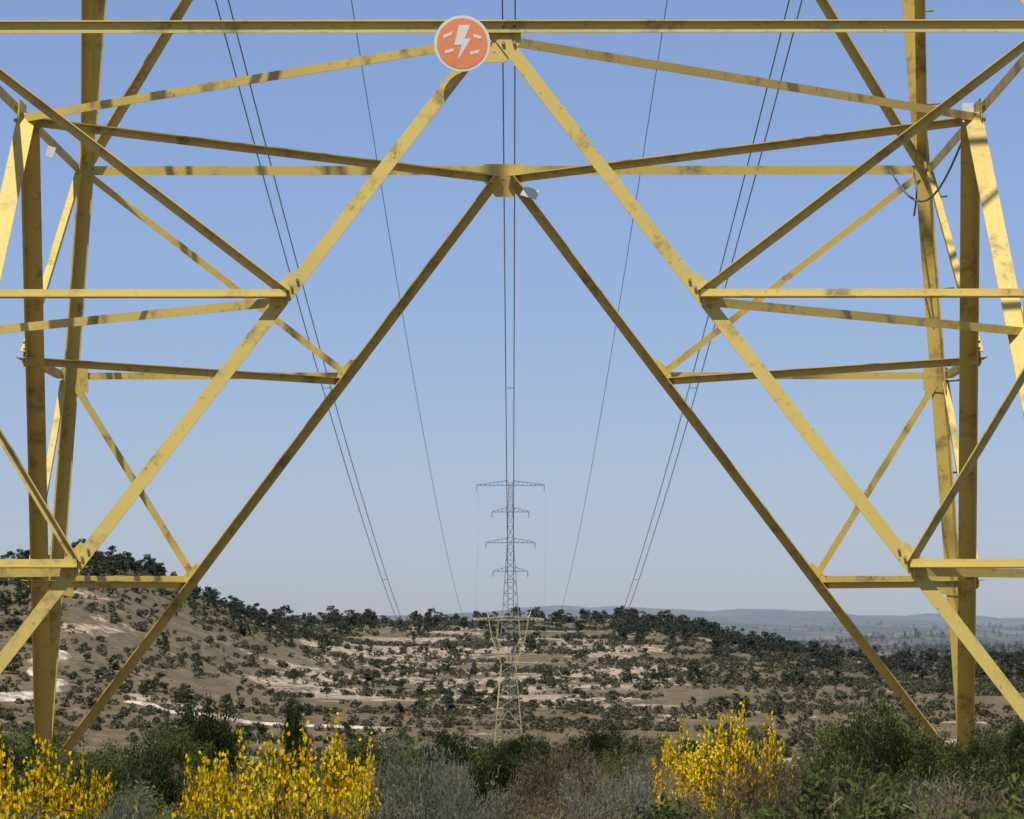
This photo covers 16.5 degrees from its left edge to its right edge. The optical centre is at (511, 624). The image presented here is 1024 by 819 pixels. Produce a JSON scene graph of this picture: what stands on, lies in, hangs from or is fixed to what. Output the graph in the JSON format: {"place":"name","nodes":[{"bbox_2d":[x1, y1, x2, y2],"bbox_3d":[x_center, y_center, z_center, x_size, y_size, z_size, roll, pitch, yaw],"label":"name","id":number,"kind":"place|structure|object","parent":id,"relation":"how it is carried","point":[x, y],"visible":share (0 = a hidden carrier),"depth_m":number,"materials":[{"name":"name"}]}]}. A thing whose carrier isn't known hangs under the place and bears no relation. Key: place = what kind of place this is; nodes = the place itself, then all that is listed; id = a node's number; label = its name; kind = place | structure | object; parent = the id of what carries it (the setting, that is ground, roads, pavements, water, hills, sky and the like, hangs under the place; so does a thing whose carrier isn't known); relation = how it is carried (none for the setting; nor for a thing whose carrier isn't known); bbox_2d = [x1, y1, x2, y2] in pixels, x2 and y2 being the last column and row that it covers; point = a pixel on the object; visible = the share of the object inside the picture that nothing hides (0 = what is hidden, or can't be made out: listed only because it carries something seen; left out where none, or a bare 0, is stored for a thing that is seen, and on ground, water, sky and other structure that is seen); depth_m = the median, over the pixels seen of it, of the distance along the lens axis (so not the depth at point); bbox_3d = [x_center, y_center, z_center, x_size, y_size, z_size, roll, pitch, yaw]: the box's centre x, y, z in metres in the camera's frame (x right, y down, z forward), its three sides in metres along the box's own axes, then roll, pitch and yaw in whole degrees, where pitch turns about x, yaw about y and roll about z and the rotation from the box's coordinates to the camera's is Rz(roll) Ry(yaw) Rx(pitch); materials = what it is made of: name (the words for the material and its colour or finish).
{"place":"outdoors","nodes":[
{"label":"outdoors","id":0,"kind":"place"},
{"bbox_2d":[124,700,392,731],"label":"dirt track","id":1,"kind":"structure","parent":0,"point":[237,720],"depth_m":899.83,"materials":[{"name":"beige soil"}]},
{"bbox_2d":[0,565,1023,802],"bbox_3d":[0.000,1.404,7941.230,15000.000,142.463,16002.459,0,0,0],"label":"ground","id":2,"kind":"structure","parent":0,"point":[121,635],"depth_m":1035.49,"materials":[{"name":"brown soil"}]},
{"bbox_2d":[0,723,31,814],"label":"gorse bush","id":3,"kind":"object","parent":2,"relation":"on","point":[10,777],"visible":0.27,"depth_m":16.95,"materials":[{"name":"yellow plant"}]},
{"bbox_2d":[0,766,50,818],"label":"gorse bush","id":4,"kind":"object","parent":2,"relation":"on","point":[40,799],"visible":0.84,"depth_m":14.03,"materials":[{"name":"yellow plant"}]},
{"bbox_2d":[0,733,64,788],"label":"dark shrub","id":5,"kind":"object","parent":2,"relation":"on","point":[18,757],"visible":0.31,"depth_m":25.85,"materials":[{"name":"green plant"}]},
{"bbox_2d":[0,650,71,700],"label":"dirt track","id":6,"kind":"structure","parent":2,"relation":"on","point":[25,695],"depth_m":932.51,"materials":[{"name":"beige soil"}]},
{"bbox_2d":[0,729,78,790],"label":"green shrub","id":7,"kind":"object","parent":2,"relation":"on","point":[34,759],"visible":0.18,"depth_m":27.07,"materials":[{"name":"green plant"}]},
{"bbox_2d":[0,732,99,818],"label":"gorse bush","id":8,"kind":"object","parent":2,"relation":"on","point":[50,794],"visible":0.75,"depth_m":16.00,"materials":[{"name":"yellow plant"}]},
{"bbox_2d":[0,714,118,770],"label":"green shrub","id":9,"kind":"object","parent":2,"relation":"on","point":[58,739],"visible":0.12,"depth_m":35.82,"materials":[{"name":"green plant"}]},
{"bbox_2d":[74,748,117,818],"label":"gorse bush","id":10,"kind":"object","parent":2,"relation":"on","point":[92,800],"visible":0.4,"depth_m":16.97,"materials":[{"name":"yellow plant"}]},
{"bbox_2d":[61,738,157,805],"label":"green shrub","id":11,"kind":"object","parent":2,"relation":"on","point":[104,764],"visible":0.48,"depth_m":23.92,"materials":[{"name":"green plant"}]},
{"bbox_2d":[82,765,162,818],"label":"rosemary shrub","id":12,"kind":"object","parent":2,"relation":"on","point":[128,816],"visible":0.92,"depth_m":13.99,"materials":[{"name":"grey plant"}]},
{"bbox_2d":[82,731,192,812],"bbox_3d":[-2.117,1.060,19.986,1.005,0.929,0.850,0,0,-30],"label":"dark shrub","id":13,"kind":"object","parent":2,"relation":"on","point":[160,770],"visible":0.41,"depth_m":19.91,"materials":[{"name":"green plant"}]},
{"bbox_2d":[133,781,164,818],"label":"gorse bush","id":14,"kind":"object","parent":2,"relation":"on","point":[147,805],"visible":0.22,"depth_m":15.00,"materials":[{"name":"green plant"}]},
{"bbox_2d":[123,711,236,780],"bbox_3d":[-3.837,1.512,39.997,1.582,1.078,1.488,0,0,14],"label":"green shrub","id":15,"kind":"object","parent":2,"relation":"on","point":[182,746],"visible":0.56,"depth_m":39.92,"materials":[{"name":"green plant"}]},
{"bbox_2d":[171,753,234,818],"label":"gorse bush","id":16,"kind":"object","parent":2,"relation":"on","point":[187,808],"visible":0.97,"depth_m":14.50,"materials":[{"name":"yellow plant"}]},
{"bbox_2d":[161,686,256,777],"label":"dark shrub","id":17,"kind":"object","parent":2,"relation":"on","point":[219,735],"visible":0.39,"depth_m":45.81,"materials":[{"name":"green plant"}]},
{"bbox_2d":[186,726,281,818],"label":"gorse bush","id":18,"kind":"object","parent":2,"relation":"on","point":[223,784],"visible":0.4,"depth_m":16.00,"materials":[{"name":"yellow plant"}]},
{"bbox_2d":[223,781,261,818],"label":"gorse bush","id":19,"kind":"object","parent":2,"relation":"on","point":[236,815],"visible":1,"depth_m":13.23,"materials":[{"name":"yellow plant"}]},
{"bbox_2d":[239,729,333,818],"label":"gorse bush","id":20,"kind":"object","parent":2,"relation":"on","point":[271,792],"visible":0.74,"depth_m":14.99,"materials":[{"name":"yellow plant"}]},
{"bbox_2d":[250,714,329,812],"bbox_3d":[-1.082,0.939,17.030,0.553,1.019,0.481,0,0,-13],"label":"gorse bush","id":21,"kind":"object","parent":2,"relation":"on","point":[284,767],"visible":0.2,"depth_m":16.99,"materials":[{"name":"yellow plant"}]},
{"bbox_2d":[268,692,322,778],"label":"dark shrub","id":22,"kind":"object","parent":2,"relation":"on","point":[295,721],"visible":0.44,"depth_m":46.91,"materials":[{"name":"green plant"}]},
{"bbox_2d":[272,765,340,818],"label":"gorse bush","id":23,"kind":"object","parent":2,"relation":"on","point":[312,802],"visible":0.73,"depth_m":13.47,"materials":[{"name":"yellow plant"}]},
{"bbox_2d":[303,707,386,818],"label":"gorse bush","id":24,"kind":"object","parent":2,"relation":"on","point":[339,788],"visible":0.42,"depth_m":16.41,"materials":[{"name":"yellow plant"}]},
{"bbox_2d":[341,732,381,818],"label":"gorse bush","id":25,"kind":"object","parent":2,"relation":"on","point":[365,794],"visible":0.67,"depth_m":16.00,"materials":[{"name":"yellow plant"}]},
{"bbox_2d":[296,724,462,778],"bbox_3d":[-1.505,1.464,38.030,1.879,0.861,1.767,0,0,-21],"label":"green shrub","id":26,"kind":"object","parent":2,"relation":"on","point":[352,752],"visible":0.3,"depth_m":37.85,"materials":[{"name":"green plant"}]},
{"bbox_2d":[381,745,419,818],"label":"rosemary shrub","id":27,"kind":"object","parent":2,"relation":"on","point":[396,790],"visible":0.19,"depth_m":15.98,"materials":[{"name":"grey plant"}]},
{"bbox_2d":[356,716,515,818],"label":"rosemary shrub","id":28,"kind":"object","parent":2,"relation":"on","point":[423,788],"visible":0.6,"depth_m":14.96,"materials":[{"name":"grey plant"}]},
{"bbox_2d":[418,725,487,779],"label":"dark shrub","id":29,"kind":"object","parent":2,"relation":"on","point":[445,742],"visible":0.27,"depth_m":41.83,"materials":[{"name":"green plant"}]},
{"bbox_2d":[410,747,502,818],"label":"rosemary shrub","id":30,"kind":"object","parent":2,"relation":"on","point":[456,800],"visible":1,"depth_m":13.99,"materials":[{"name":"grey plant"}]},
{"bbox_2d":[474,767,525,818],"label":"dry shrub","id":31,"kind":"object","parent":2,"relation":"on","point":[514,810],"visible":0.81,"depth_m":14.93,"materials":[{"name":"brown plant"}]},
{"bbox_2d":[459,737,544,817],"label":"dark shrub","id":32,"kind":"object","parent":2,"relation":"on","point":[502,778],"visible":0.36,"depth_m":21.83,"materials":[{"name":"green plant"}]},
{"bbox_2d":[446,730,565,782],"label":"green shrub","id":33,"kind":"object","parent":2,"relation":"on","point":[543,748],"visible":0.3,"depth_m":29.94,"materials":[{"name":"green plant"}]},
{"bbox_2d":[474,611,542,746],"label":"transmission tower","id":34,"kind":"structure","parent":2,"relation":"on","point":[497,712],"depth_m":818.54,"materials":[{"name":"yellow metal"}]},
{"bbox_2d":[476,480,544,636],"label":"transmission tower","id":35,"kind":"structure","parent":2,"relation":"on","point":[505,571],"depth_m":1329.11,"materials":[{"name":"grey metal"}]},
{"bbox_2d":[0,0,1023,789],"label":"transmission tower","id":36,"kind":"structure","parent":2,"relation":"on","point":[958,570],"depth_m":26.60,"materials":[{"name":"yellow metal"}]},
{"bbox_2d":[434,15,489,71],"bbox_3d":[-0.310,-3.620,22.095,0.350,0.350,0.130,0,0,0],"label":"round warning sign","id":37,"kind":"object","parent":36,"relation":"attached to","point":[461,43],"visible":1,"depth_m":22.03,"materials":[{"name":"orange metal"}]},
{"bbox_2d":[215,0,802,704],"bbox_3d":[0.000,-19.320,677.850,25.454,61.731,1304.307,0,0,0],"label":"power line","id":38,"kind":"object","parent":36,"relation":"attached to","point":[505,334],"visible":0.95,"depth_m":158.13,"materials":[{"name":"metal"}]},
{"bbox_2d":[0,558,1023,774],"bbox_3d":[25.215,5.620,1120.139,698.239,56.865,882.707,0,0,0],"label":"hillside scrub","id":39,"kind":"object","parent":2,"relation":"on","point":[913,687],"visible":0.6,"depth_m":1026.50,"materials":[{"name":"green plant"}]},
{"bbox_2d":[0,538,1023,756],"bbox_3d":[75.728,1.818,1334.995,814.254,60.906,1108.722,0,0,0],"label":"distant pine trees","id":40,"kind":"object","parent":2,"relation":"on","point":[904,659],"visible":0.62,"depth_m":1204.89,"materials":[{"name":"green plant"}]},
{"bbox_2d":[0,734,1023,818],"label":"undergrowth","id":41,"kind":"object","parent":2,"relation":"on","point":[894,803],"visible":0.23,"depth_m":14.59,"materials":[{"name":"green plant"}]},
{"bbox_2d":[477,733,624,818],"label":"dry shrub","id":42,"kind":"object","parent":2,"relation":"on","point":[536,780],"visible":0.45,"depth_m":20.10,"materials":[{"name":"brown plant"}]},
{"bbox_2d":[546,720,673,772],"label":"green shrub","id":43,"kind":"object","parent":2,"relation":"on","point":[596,739],"visible":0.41,"depth_m":33.87,"materials":[{"name":"green plant"}]},
{"bbox_2d":[554,752,685,818],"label":"rosemary shrub","id":44,"kind":"object","parent":2,"relation":"on","point":[634,794],"visible":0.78,"depth_m":17.03,"materials":[{"name":"grey plant"}]},
{"bbox_2d":[568,732,678,773],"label":"dry shrub","id":45,"kind":"object","parent":2,"relation":"on","point":[639,756],"visible":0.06,"depth_m":43.99,"materials":[{"name":"brown plant"}]},
{"bbox_2d":[586,743,714,818],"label":"dry shrub","id":46,"kind":"object","parent":2,"relation":"on","point":[613,784],"visible":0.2,"depth_m":17.91,"materials":[{"name":"brown plant"}]},
{"bbox_2d":[648,714,696,813],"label":"gorse bush","id":47,"kind":"object","parent":2,"relation":"on","point":[671,759],"visible":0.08,"depth_m":19.97,"materials":[{"name":"yellow plant"}]},
{"bbox_2d":[655,774,742,818],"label":"dry shrub","id":48,"kind":"object","parent":2,"relation":"on","point":[691,802],"visible":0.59,"depth_m":14.95,"materials":[{"name":"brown plant"}]},
{"bbox_2d":[656,719,744,818],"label":"gorse bush","id":49,"kind":"object","parent":2,"relation":"on","point":[701,772],"visible":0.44,"depth_m":18.91,"materials":[{"name":"yellow plant"}]},
{"bbox_2d":[684,699,778,811],"bbox_3d":[1.193,0.945,19.957,0.559,1.052,0.484,0,0,25],"label":"gorse bush","id":50,"kind":"object","parent":2,"relation":"on","point":[735,751],"visible":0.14,"depth_m":19.93,"materials":[{"name":"yellow plant"}]},
{"bbox_2d":[700,735,830,818],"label":"dry shrub","id":51,"kind":"object","parent":2,"relation":"on","point":[783,791],"visible":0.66,"depth_m":15.83,"materials":[{"name":"brown plant"}]},
{"bbox_2d":[751,710,795,807],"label":"gorse bush","id":52,"kind":"object","parent":2,"relation":"on","point":[773,746],"visible":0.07,"depth_m":20.46,"materials":[{"name":"yellow plant"}]},
{"bbox_2d":[777,750,885,818],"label":"dry shrub","id":53,"kind":"object","parent":2,"relation":"on","point":[859,801],"visible":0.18,"depth_m":17.02,"materials":[{"name":"brown plant"}]},
{"bbox_2d":[793,701,889,801],"bbox_3d":[2.373,0.985,25.015,1.211,0.892,1.153,0,0,28],"label":"green shrub","id":54,"kind":"object","parent":2,"relation":"on","point":[822,759],"visible":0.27,"depth_m":24.91,"materials":[{"name":"green plant"}]},
{"bbox_2d":[694,621,1023,659],"bbox_3d":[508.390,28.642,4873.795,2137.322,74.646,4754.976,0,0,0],"label":"woodland","id":55,"kind":"object","parent":2,"relation":"on","point":[984,646],"visible":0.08,"depth_m":4587.00,"materials":[{"name":"green plant"}]},
{"bbox_2d":[796,691,978,795],"bbox_3d":[2.549,0.913,23.015,1.282,1.001,1.346,0,0,35],"label":"green shrub","id":56,"kind":"object","parent":2,"relation":"on","point":[900,734],"visible":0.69,"depth_m":22.86,"materials":[{"name":"green plant"}]},
{"bbox_2d":[902,761,960,818],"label":"rosemary shrub","id":57,"kind":"object","parent":2,"relation":"on","point":[922,790],"visible":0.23,"depth_m":16.02,"materials":[{"name":"green plant"}]},
{"bbox_2d":[924,711,1012,798],"bbox_3d":[3.050,1.039,23.981,1.071,0.904,1.139,0,0,-28],"label":"green shrub","id":58,"kind":"object","parent":2,"relation":"on","point":[977,749],"visible":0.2,"depth_m":23.87,"materials":[{"name":"green plant"}]},
{"bbox_2d":[958,731,1023,802],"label":"dark shrub","id":59,"kind":"object","parent":2,"relation":"on","point":[1016,765],"visible":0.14,"depth_m":20.79,"materials":[{"name":"green plant"}]},
{"bbox_2d":[975,717,1023,773],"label":"green shrub","id":60,"kind":"object","parent":2,"relation":"on","point":[1011,737],"visible":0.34,"depth_m":32.95,"materials":[{"name":"green plant"}]},
{"bbox_2d":[0,0,1023,617],"label":"sky","id":61,"kind":"structure","parent":0,"point":[305,546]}
]}

